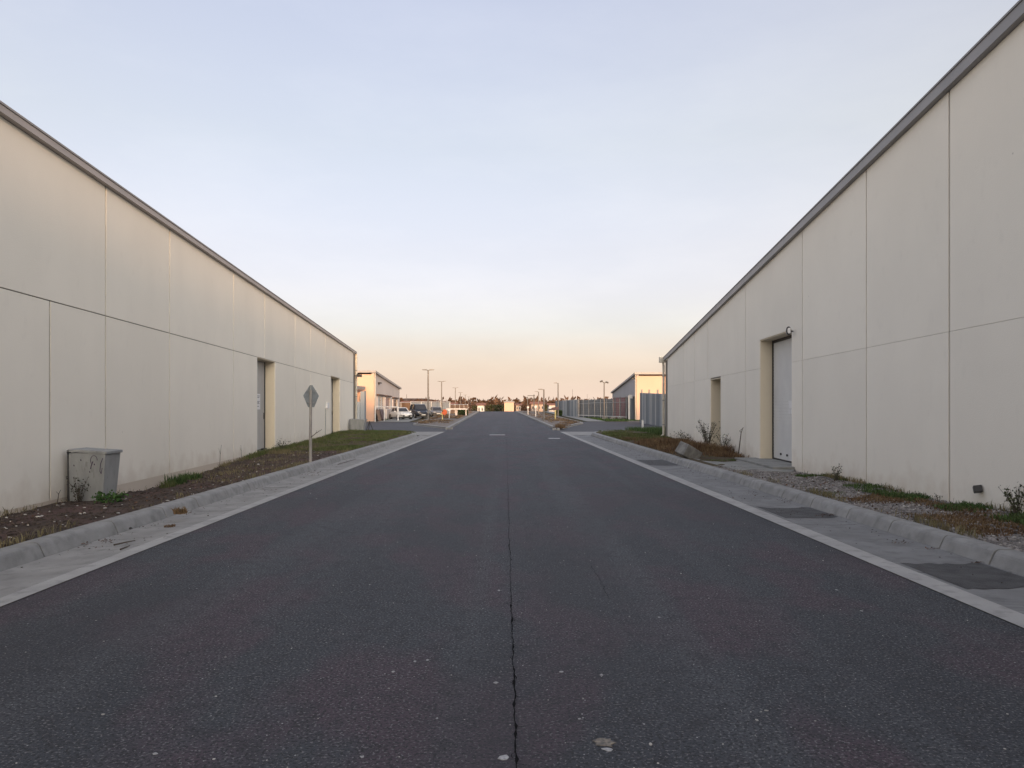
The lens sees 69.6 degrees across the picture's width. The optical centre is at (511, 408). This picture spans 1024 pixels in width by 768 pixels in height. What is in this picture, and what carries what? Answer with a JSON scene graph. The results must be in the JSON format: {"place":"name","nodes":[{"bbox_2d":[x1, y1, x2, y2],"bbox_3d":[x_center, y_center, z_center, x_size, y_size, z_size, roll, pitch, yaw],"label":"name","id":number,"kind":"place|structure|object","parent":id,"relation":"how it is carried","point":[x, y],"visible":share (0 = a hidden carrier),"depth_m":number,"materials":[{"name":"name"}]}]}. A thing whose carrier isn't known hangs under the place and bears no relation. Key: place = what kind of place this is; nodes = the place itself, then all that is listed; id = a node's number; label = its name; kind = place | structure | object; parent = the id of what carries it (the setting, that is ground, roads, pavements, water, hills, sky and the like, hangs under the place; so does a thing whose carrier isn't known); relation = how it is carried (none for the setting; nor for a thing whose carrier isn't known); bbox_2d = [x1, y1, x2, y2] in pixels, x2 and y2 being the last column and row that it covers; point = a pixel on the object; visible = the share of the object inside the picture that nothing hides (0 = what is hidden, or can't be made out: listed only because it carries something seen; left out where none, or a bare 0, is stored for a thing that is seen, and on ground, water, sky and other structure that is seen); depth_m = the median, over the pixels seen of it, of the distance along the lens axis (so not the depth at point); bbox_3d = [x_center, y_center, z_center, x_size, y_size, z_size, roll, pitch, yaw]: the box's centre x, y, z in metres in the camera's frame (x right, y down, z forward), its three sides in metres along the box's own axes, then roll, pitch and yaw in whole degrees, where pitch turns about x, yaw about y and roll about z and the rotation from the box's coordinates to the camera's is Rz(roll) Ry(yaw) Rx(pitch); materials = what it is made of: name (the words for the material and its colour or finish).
{"place":"outdoors","nodes":[
{"label":"outdoors","id":0,"kind":"place"},
{"bbox_2d":[365,422,459,431],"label":"side street","id":1,"kind":"structure","parent":0,"point":[408,426],"depth_m":60.27,"materials":[{"name":"asphalt"}]},
{"bbox_2d":[419,411,477,427],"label":"island","id":2,"kind":"structure","parent":0,"point":[451,422],"depth_m":77.83,"materials":[{"name":"concrete"}]},
{"bbox_2d":[422,369,433,419],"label":"street lamp","id":3,"kind":"object","parent":2,"relation":"on","point":[427,392],"visible":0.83,"depth_m":76.94,"materials":[{"name":"metal"}]},
{"bbox_2d":[429,407,443,416],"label":"parked car","id":4,"kind":"object","parent":2,"relation":"on","point":[435,411],"visible":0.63,"depth_m":105.69,"materials":[{"name":"grey paint"}]},
{"bbox_2d":[416,411,471,423],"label":"dry scrub","id":5,"kind":"object","parent":2,"relation":"on","point":[436,418],"visible":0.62,"depth_m":85.60,"materials":[{"name":"brown plant"}]},
{"bbox_2d":[446,408,466,415],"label":"canopy","id":6,"kind":"object","parent":2,"relation":"on","point":[456,409],"visible":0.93,"depth_m":107.30,"materials":[{"name":"white paint"}]},
{"bbox_2d":[403,398,547,402],"bbox_3d":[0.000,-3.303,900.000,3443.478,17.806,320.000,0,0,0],"label":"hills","id":7,"kind":"structure","parent":0,"point":[408,399],"depth_m":893.83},
{"bbox_2d":[0,0,1018,401],"label":"sky","id":8,"kind":"structure","parent":0,"point":[513,199],"materials":[{"name":"blue"}]},
{"bbox_2d":[0,411,1023,767],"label":"road","id":9,"kind":"structure","parent":0,"point":[342,593],"depth_m":5.07,"materials":[{"name":"asphalt"}]},
{"bbox_2d":[0,432,442,606],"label":"edge strip","id":10,"kind":"object","parent":9,"relation":"on","point":[20,594],"visible":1,"depth_m":8.49,"materials":[{"name":"concrete"}]},
{"bbox_2d":[4,475,1021,767],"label":"grit","id":11,"kind":"object","parent":9,"relation":"on","point":[604,621],"visible":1,"depth_m":4.33,"materials":[{"name":"gravel"}]},
{"bbox_2d":[506,438,524,767],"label":"road crack","id":12,"kind":"object","parent":9,"relation":"on","point":[516,725],"visible":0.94,"depth_m":4.28,"materials":[{"name":"asphalt"}]},
{"bbox_2d":[82,448,980,562],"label":"dead leaves","id":13,"kind":"object","parent":9,"relation":"on","point":[617,450],"visible":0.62,"depth_m":8.87,"materials":[{"name":"plant"}]},
{"bbox_2d":[592,738,615,746],"bbox_3d":[0.442,1.597,3.523,0.114,0.003,0.082,0,0,15],"label":"dried mud spot","id":14,"kind":"object","parent":9,"relation":"on","point":[603,742],"visible":1,"depth_m":3.52,"materials":[{"name":"soil"}]},
{"bbox_2d":[562,432,1023,627],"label":"edge strip","id":15,"kind":"object","parent":9,"relation":"on","point":[999,611],"visible":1,"depth_m":7.76,"materials":[{"name":"concrete"}]},
{"bbox_2d":[1,412,1023,628],"bbox_3d":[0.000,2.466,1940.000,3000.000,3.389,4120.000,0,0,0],"label":"ground","id":16,"kind":"structure","parent":0,"point":[420,419],"depth_m":10.17,"materials":[{"name":"concrete"}]},
{"bbox_2d":[0,449,350,547],"bbox_3d":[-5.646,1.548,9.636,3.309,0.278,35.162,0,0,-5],"label":"soil verge","id":17,"kind":"structure","parent":16,"relation":"on","point":[86,509],"depth_m":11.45,"materials":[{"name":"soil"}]},
{"bbox_2d":[66,476,88,502],"bbox_3d":[-6.724,1.279,11.412,0.296,0.451,0.296,0,0,37],"label":"weed","id":18,"kind":"object","parent":17,"relation":"on","point":[78,493],"visible":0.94,"depth_m":11.41,"materials":[{"name":"green plant"}]},
{"bbox_2d":[66,447,122,501],"bbox_3d":[-6.696,1.130,11.818,0.633,0.980,0.510,0,0,0],"label":"utility cabinet","id":19,"kind":"object","parent":17,"relation":"on","point":[99,467],"visible":0.9,"depth_m":11.61,"materials":[{"name":"metal"}]},
{"bbox_2d":[91,490,120,502],"bbox_3d":[-6.210,1.387,11.233,0.425,0.280,0.410,0,0,0],"label":"weed","id":20,"kind":"object","parent":17,"relation":"on","point":[99,497],"visible":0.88,"depth_m":11.23,"materials":[{"name":"green plant"}]},
{"bbox_2d":[106,491,128,501],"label":"weed","id":21,"kind":"object","parent":17,"relation":"on","point":[122,497],"visible":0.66,"depth_m":11.45,"materials":[{"name":"green plant"}]},
{"bbox_2d":[5,452,321,538],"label":"pale stones","id":22,"kind":"object","parent":17,"relation":"on","point":[121,504],"visible":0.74,"depth_m":10.38,"materials":[{"name":"stone"}]},
{"bbox_2d":[159,480,175,487],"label":"grass tuft","id":23,"kind":"object","parent":17,"relation":"on","point":[165,485],"visible":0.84,"depth_m":14.86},
{"bbox_2d":[164,473,190,484],"bbox_3d":[-7.107,1.484,15.615,0.656,0.282,0.600,0,0,0],"label":"grass tuft","id":24,"kind":"object","parent":17,"relation":"on","point":[179,481],"visible":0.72,"depth_m":15.55,"materials":[{"name":"plant"}]},
{"bbox_2d":[179,470,204,479],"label":"grass tuft","id":25,"kind":"object","parent":17,"relation":"on","point":[194,476],"visible":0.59,"depth_m":16.68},
{"bbox_2d":[155,444,336,485],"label":"straw grass","id":26,"kind":"structure","parent":17,"relation":"on","point":[260,460],"depth_m":19.38,"materials":[{"name":"plant"}]},
{"bbox_2d":[261,448,290,453],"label":"grass tuft","id":27,"kind":"object","parent":17,"relation":"on","point":[278,451],"visible":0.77,"depth_m":24.42,"materials":[{"name":"plant"}]},
{"bbox_2d":[242,430,347,459],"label":"grass","id":28,"kind":"structure","parent":17,"relation":"on","point":[296,444],"depth_m":29.12,"materials":[{"name":"plant"}]},
{"bbox_2d":[0,436,1022,544],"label":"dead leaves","id":29,"kind":"object","parent":17,"relation":"on","point":[378,440],"visible":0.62,"depth_m":12.60,"materials":[{"name":"plant"}]},
{"bbox_2d":[0,100,356,516],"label":"warehouse","id":30,"kind":"structure","parent":16,"relation":"on","point":[153,344],"depth_m":13.93,"materials":[{"name":"concrete"}]},
{"bbox_2d":[257,361,264,449],"bbox_3d":[-8.796,-0.102,25.713,0.107,3.065,1.228,0,0,-6],"label":"door","id":31,"kind":"structure","parent":30,"relation":"in","point":[260,365],"depth_m":25.78,"materials":[{"name":"paint"}]},
{"bbox_2d":[331,379,331,432],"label":"door","id":32,"kind":"structure","parent":30,"relation":"in","point":[331,379],"depth_m":42.92,"materials":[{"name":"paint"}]},
{"bbox_2d":[0,432,416,571],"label":"kerb","id":33,"kind":"structure","parent":16,"relation":"on","point":[18,554],"depth_m":10.14,"materials":[{"name":"concrete"}]},
{"bbox_2d":[172,506,188,513],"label":"grass tuft","id":34,"kind":"object","parent":33,"relation":"on","point":[175,510],"visible":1,"depth_m":10.58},
{"bbox_2d":[303,385,318,461],"bbox_3d":[-5.413,0.435,19.887,0.082,2.130,0.521,0,0,30],"label":"road sign","id":35,"kind":"object","parent":33,"relation":"on","point":[311,395],"visible":0.89,"depth_m":19.82,"materials":[{"name":"metal"}]},
{"bbox_2d":[67,448,392,572],"bbox_3d":[-4.801,1.634,16.000,0.712,0.001,56.010,0,0,-1],"label":"gutter bed","id":36,"kind":"object","parent":16,"relation":"on","point":[226,510],"visible":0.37,"depth_m":15.19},
{"bbox_2d":[0,435,431,597],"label":"gutter","id":37,"kind":"object","parent":36,"relation":"on","point":[19,578],"visible":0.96,"depth_m":9.46,"materials":[{"name":"concrete"}]},
{"bbox_2d":[274,431,409,450],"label":"grass verge","id":38,"kind":"object","parent":16,"relation":"on","point":[350,443],"depth_m":32.15,"materials":[{"name":"plant"}]},
{"bbox_2d":[357,402,359,418],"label":"sheet fence","id":39,"kind":"object","parent":16,"relation":"on","point":[358,410],"visible":0.06,"depth_m":73.92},
{"bbox_2d":[360,391,365,418],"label":"fence end post","id":40,"kind":"object","parent":16,"relation":"on","point":[362,404],"visible":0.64,"depth_m":73.90,"materials":[{"name":"metal"}]},
{"bbox_2d":[357,371,401,420],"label":"shed","id":41,"kind":"structure","parent":16,"relation":"on","point":[386,392],"depth_m":82.08,"materials":[{"name":"metal"}]},
{"bbox_2d":[377,395,383,409],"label":"window","id":42,"kind":"structure","parent":41,"relation":"in","point":[380,399],"depth_m":85.49,"materials":[{"name":"white glass"}]},
{"bbox_2d":[385,396,390,408],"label":"window","id":43,"kind":"structure","parent":41,"relation":"in","point":[387,399],"depth_m":92.53,"materials":[{"name":"white glass"}]},
{"bbox_2d":[392,398,397,407],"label":"window","id":44,"kind":"structure","parent":41,"relation":"in","point":[394,401],"depth_m":100.81,"materials":[{"name":"white glass"}]},
{"bbox_2d":[375,406,398,420],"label":"barrier","id":45,"kind":"object","parent":16,"relation":"on","point":[384,411],"visible":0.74,"depth_m":80.63,"materials":[{"name":"metal"}]},
{"bbox_2d":[383,409,392,418],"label":"wall","id":46,"kind":"structure","parent":16,"relation":"on","point":[387,411],"depth_m":88.80,"materials":[{"name":"white paint"}]},
{"bbox_2d":[378,417,421,421],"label":"footpath","id":47,"kind":"structure","parent":16,"relation":"on","point":[400,420],"depth_m":82.42,"materials":[{"name":"concrete"}]},
{"bbox_2d":[389,407,412,418],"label":"parked car","id":48,"kind":"object","parent":47,"relation":"on","point":[404,412],"visible":0.84,"depth_m":88.65,"materials":[{"name":"white paint"}]},
{"bbox_2d":[409,404,429,417],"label":"parked car","id":49,"kind":"object","parent":47,"relation":"on","point":[418,410],"visible":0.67,"depth_m":95.43,"materials":[{"name":"paint"}]},
{"bbox_2d":[400,402,409,410],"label":"timber fence","id":50,"kind":"object","parent":16,"relation":"on","point":[405,404],"visible":0.21,"depth_m":112.97,"materials":[{"name":"white paint"}]},
{"bbox_2d":[414,432,439,434],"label":"pavement apron","id":51,"kind":"object","parent":16,"relation":"on","point":[425,433],"visible":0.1,"depth_m":46.74,"materials":[{"name":"concrete"}]},
{"bbox_2d":[410,401,449,413],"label":"panel fence","id":52,"kind":"object","parent":16,"relation":"on","point":[438,404],"visible":0.32,"depth_m":118.72,"materials":[{"name":"white paint"}]},
{"bbox_2d":[413,411,479,428],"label":"kerb","id":53,"kind":"structure","parent":16,"relation":"on","point":[443,427],"depth_m":63.47,"materials":[{"name":"concrete"}]},
{"bbox_2d":[450,404,467,412],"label":"timber fence","id":54,"kind":"object","parent":16,"relation":"on","point":[458,406],"visible":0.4,"depth_m":136.40,"materials":[{"name":"white paint"}]},
{"bbox_2d":[476,403,485,410],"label":"house","id":55,"kind":"structure","parent":16,"relation":"on","point":[480,406],"depth_m":200.00,"materials":[{"name":"white paint"}]},
{"bbox_2d":[400,394,611,410],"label":"distant woodland","id":56,"kind":"object","parent":16,"relation":"on","point":[495,401],"visible":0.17,"depth_m":450.20,"materials":[{"name":"orange plant"}]},
{"bbox_2d":[504,401,513,410],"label":"block building","id":57,"kind":"structure","parent":16,"relation":"on","point":[508,405],"depth_m":205.00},
{"bbox_2d":[529,402,542,411],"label":"house","id":58,"kind":"structure","parent":16,"relation":"on","point":[540,406],"depth_m":215.00,"materials":[{"name":"white tile"}]},
{"bbox_2d":[515,411,583,429],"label":"kerb","id":59,"kind":"structure","parent":16,"relation":"on","point":[544,423],"depth_m":69.48,"materials":[{"name":"concrete"}]},
{"bbox_2d":[555,398,578,416],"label":"sheet fence","id":60,"kind":"object","parent":16,"relation":"on","point":[570,407],"visible":0.67,"depth_m":112.87,"materials":[{"name":"metal"}]},
{"bbox_2d":[545,411,600,420],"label":"footpath","id":61,"kind":"structure","parent":16,"relation":"on","point":[583,418],"depth_m":92.78,"materials":[{"name":"concrete"}]},
{"bbox_2d":[565,432,591,435],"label":"pavement apron","id":62,"kind":"object","parent":16,"relation":"on","point":[580,433],"visible":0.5,"depth_m":46.74,"materials":[{"name":"concrete"}]},
{"bbox_2d":[579,398,612,418],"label":"panel fence","id":63,"kind":"object","parent":16,"relation":"on","point":[587,408],"visible":0.47,"depth_m":98.57,"materials":[{"name":"metal"}]},
{"bbox_2d":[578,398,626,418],"bbox_3d":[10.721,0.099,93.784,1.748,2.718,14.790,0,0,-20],"label":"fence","id":64,"kind":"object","parent":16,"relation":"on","point":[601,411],"visible":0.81,"depth_m":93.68,"materials":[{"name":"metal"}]},
{"bbox_2d":[600,380,608,418],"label":"floodlight post","id":65,"kind":"object","parent":16,"relation":"on","point":[604,399],"visible":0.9,"depth_m":85.94,"materials":[{"name":"metal"}]},
{"bbox_2d":[613,396,626,418],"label":"panel fence","id":66,"kind":"object","parent":16,"relation":"on","point":[622,408],"visible":0.59,"depth_m":91.19,"materials":[{"name":"metal"}]},
{"bbox_2d":[596,429,660,432],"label":"grass verge","id":67,"kind":"object","parent":16,"relation":"on","point":[625,431],"depth_m":44.49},
{"bbox_2d":[624,425,664,435],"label":"tall grass","id":68,"kind":"structure","parent":67,"relation":"on","point":[656,430],"depth_m":45.84,"materials":[{"name":"plant"}]},
{"bbox_2d":[628,395,633,418],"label":"sheet gate post","id":69,"kind":"object","parent":16,"relation":"on","point":[630,406],"visible":0.69,"depth_m":86.10,"materials":[{"name":"metal"}]},
{"bbox_2d":[611,372,661,419],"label":"shed","id":70,"kind":"structure","parent":16,"relation":"on","point":[647,381],"depth_m":83.98,"materials":[{"name":"metal"}]},
{"bbox_2d":[640,389,661,425],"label":"sheet fence","id":71,"kind":"object","parent":16,"relation":"on","point":[650,408],"visible":0.62,"depth_m":67.84,"materials":[{"name":"metal"}]},
{"bbox_2d":[599,433,737,467],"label":"grass verge","id":72,"kind":"object","parent":16,"relation":"on","point":[702,458],"depth_m":21.44,"materials":[{"name":"plant"}]},
{"bbox_2d":[602,431,678,440],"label":"grass","id":73,"kind":"structure","parent":72,"relation":"on","point":[628,434],"depth_m":38.86,"materials":[{"name":"plant"}]},
{"bbox_2d":[649,435,693,445],"bbox_3d":[5.894,1.171,26.934,1.946,0.381,1.931,0,0,0],"label":"grass tuft","id":74,"kind":"object","parent":72,"relation":"on","point":[661,442],"visible":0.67,"depth_m":26.76,"materials":[{"name":"plant"}]},
{"bbox_2d":[622,436,748,456],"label":"dry grass","id":75,"kind":"structure","parent":72,"relation":"on","point":[667,449],"depth_m":24.93,"materials":[{"name":"plant"}]},
{"bbox_2d":[675,441,701,457],"bbox_3d":[5.204,1.291,21.693,0.689,0.641,0.535,0,0,-24],"label":"concrete block","id":76,"kind":"object","parent":72,"relation":"on","point":[685,450],"depth_m":21.48,"materials":[{"name":"concrete"}]},
{"bbox_2d":[673,440,718,451],"bbox_3d":[6.051,1.203,24.277,1.767,0.400,1.738,0,0,20],"label":"grass tuft","id":77,"kind":"object","parent":72,"relation":"on","point":[697,447],"visible":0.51,"depth_m":23.93,"materials":[{"name":"plant"}]},
{"bbox_2d":[696,420,720,442],"bbox_3d":[7.176,0.896,26.775,0.980,1.074,1.078,0,0,32],"label":"shrub","id":78,"kind":"object","parent":72,"relation":"on","point":[705,435],"visible":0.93,"depth_m":26.80,"materials":[{"name":"brown plant"}]},
{"bbox_2d":[696,443,734,452],"bbox_3d":[6.640,1.268,24.049,1.474,0.342,1.469,0,0,-37],"label":"grass tuft","id":79,"kind":"object","parent":72,"relation":"on","point":[728,448],"visible":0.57,"depth_m":23.75,"materials":[{"name":"plant"}]},
{"bbox_2d":[710,434,730,447],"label":"shrub","id":80,"kind":"object","parent":72,"relation":"on","point":[724,442],"visible":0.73,"depth_m":24.91,"materials":[{"name":"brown plant"}]},
{"bbox_2d":[693,457,794,472],"bbox_3d":[6.199,1.567,19.800,1.857,0.265,5.000,0,0,0],"label":"door apron","id":81,"kind":"object","parent":16,"relation":"on","point":[753,463],"depth_m":18.93,"materials":[{"name":"concrete"}]},
{"bbox_2d":[575,436,924,572],"bbox_3d":[4.362,1.634,16.000,0.942,0.001,56.013,0,0,-1],"label":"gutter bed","id":82,"kind":"object","parent":16,"relation":"on","point":[759,509],"visible":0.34,"depth_m":10.91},
{"bbox_2d":[573,435,1023,613],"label":"gutter","id":83,"kind":"object","parent":82,"relation":"on","point":[866,538],"visible":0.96,"depth_m":9.55,"materials":[{"name":"grey concrete"}]},
{"bbox_2d":[638,460,676,465],"bbox_3d":[4.287,1.608,21.880,0.854,0.016,2.336,0,0,0],"label":"asphalt patch","id":84,"kind":"object","parent":83,"relation":"on","point":[658,462],"visible":1,"depth_m":21.81,"materials":[{"name":"asphalt"}]},
{"bbox_2d":[758,507,836,517],"bbox_3d":[4.397,1.608,11.358,0.842,0.016,1.274,0,0,0],"label":"asphalt patch","id":85,"kind":"object","parent":83,"relation":"on","point":[806,512],"visible":1,"depth_m":11.35,"materials":[{"name":"asphalt"}]},
{"bbox_2d":[902,563,1023,588],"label":"asphalt patch","id":86,"kind":"object","parent":83,"relation":"on","point":[983,576],"visible":1,"depth_m":7.11,"materials":[{"name":"asphalt"}]},
{"bbox_2d":[592,430,1023,575],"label":"kerb","id":87,"kind":"structure","parent":16,"relation":"on","point":[1004,558],"depth_m":9.95,"materials":[{"name":"concrete"}]},
{"bbox_2d":[659,0,1023,512],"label":"warehouse","id":88,"kind":"structure","parent":16,"relation":"on","point":[883,278],"depth_m":12.41,"materials":[{"name":"beige concrete"}]},
{"bbox_2d":[774,338,791,460],"bbox_3d":[7.377,-0.249,19.653,0.055,3.299,2.692,0,0,3],"label":"roller door","id":89,"kind":"structure","parent":88,"relation":"in","point":[782,349],"depth_m":20.09,"materials":[{"name":"paint"}]},
{"bbox_2d":[973,485,982,492],"bbox_3d":[6.402,1.110,10.117,0.111,0.128,0.133,0,0,26],"label":"vent cover","id":90,"kind":"object","parent":88,"relation":"attached to","point":[977,488],"visible":1,"depth_m":10.07,"materials":[{"name":"black plastic"}]},
{"bbox_2d":[714,466,1023,551],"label":"gravel verge","id":91,"kind":"structure","parent":16,"relation":"on","point":[930,509],"depth_m":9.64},
{"bbox_2d":[831,464,841,480],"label":"weed","id":92,"kind":"object","parent":91,"relation":"on","point":[837,476],"visible":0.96,"depth_m":14.67,"materials":[{"name":"green plant"}]},
{"bbox_2d":[843,483,880,488],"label":"grass tuft","id":93,"kind":"object","parent":91,"relation":"on","point":[852,485],"visible":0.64,"depth_m":13.40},
{"bbox_2d":[729,468,1021,538],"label":"straw grass","id":94,"kind":"structure","parent":91,"relation":"on","point":[829,494],"depth_m":10.01,"materials":[{"name":"plant"}]},
{"bbox_2d":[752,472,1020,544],"bbox_3d":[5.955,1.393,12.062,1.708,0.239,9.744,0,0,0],"label":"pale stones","id":95,"kind":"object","parent":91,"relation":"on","point":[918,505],"visible":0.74,"depth_m":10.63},
{"bbox_2d":[882,491,929,498],"bbox_3d":[6.257,1.381,11.695,0.812,0.124,0.751,0,0,0],"label":"grass tuft","id":96,"kind":"object","parent":91,"relation":"on","point":[888,495],"visible":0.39,"depth_m":11.70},
{"bbox_2d":[793,473,1023,525],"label":"grass","id":97,"kind":"structure","parent":91,"relation":"on","point":[1009,517],"depth_m":10.30,"materials":[{"name":"plant"}]},
{"bbox_2d":[820,490,1023,537],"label":"dry grass","id":98,"kind":"structure","parent":91,"relation":"on","point":[880,498],"depth_m":9.31,"materials":[{"name":"plant"}]},
{"bbox_2d":[998,482,1023,513],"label":"weed","id":99,"kind":"object","parent":91,"relation":"on","point":[1017,507],"visible":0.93,"depth_m":9.16,"materials":[{"name":"green plant"}]},
{"bbox_2d":[518,411,579,428],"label":"island","id":100,"kind":"structure","parent":0,"point":[549,422],"depth_m":88.56,"materials":[{"name":"concrete"}]},
{"bbox_2d":[538,389,544,420],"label":"street lamp","id":101,"kind":"object","parent":100,"relation":"on","point":[543,403],"visible":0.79,"depth_m":76.94,"materials":[{"name":"metal"}]},
{"bbox_2d":[525,411,581,427],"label":"dry scrub","id":102,"kind":"object","parent":100,"relation":"on","point":[560,425],"visible":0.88,"depth_m":75.17,"materials":[{"name":"brown plant"}]},
{"bbox_2d":[557,422,661,431],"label":"side street","id":103,"kind":"structure","parent":0,"point":[591,426],"depth_m":62.79,"materials":[{"name":"asphalt"}]},
{"bbox_2d":[585,416,639,420],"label":"grass","id":104,"kind":"structure","parent":0,"point":[606,419],"depth_m":84.00,"materials":[{"name":"plant"}]},
{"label":"grass verge","id":105,"kind":"structure","parent":0,"visible":0},
{"bbox_2d":[350,419,366,429],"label":"litter bin","id":106,"kind":"object","parent":105,"relation":"on","point":[358,424],"visible":0.85,"depth_m":47.17,"materials":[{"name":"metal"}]},
{"bbox_2d":[346,429,413,432],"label":"grass","id":107,"kind":"structure","parent":105,"relation":"on","point":[391,431],"depth_m":44.75,"materials":[{"name":"plant"}]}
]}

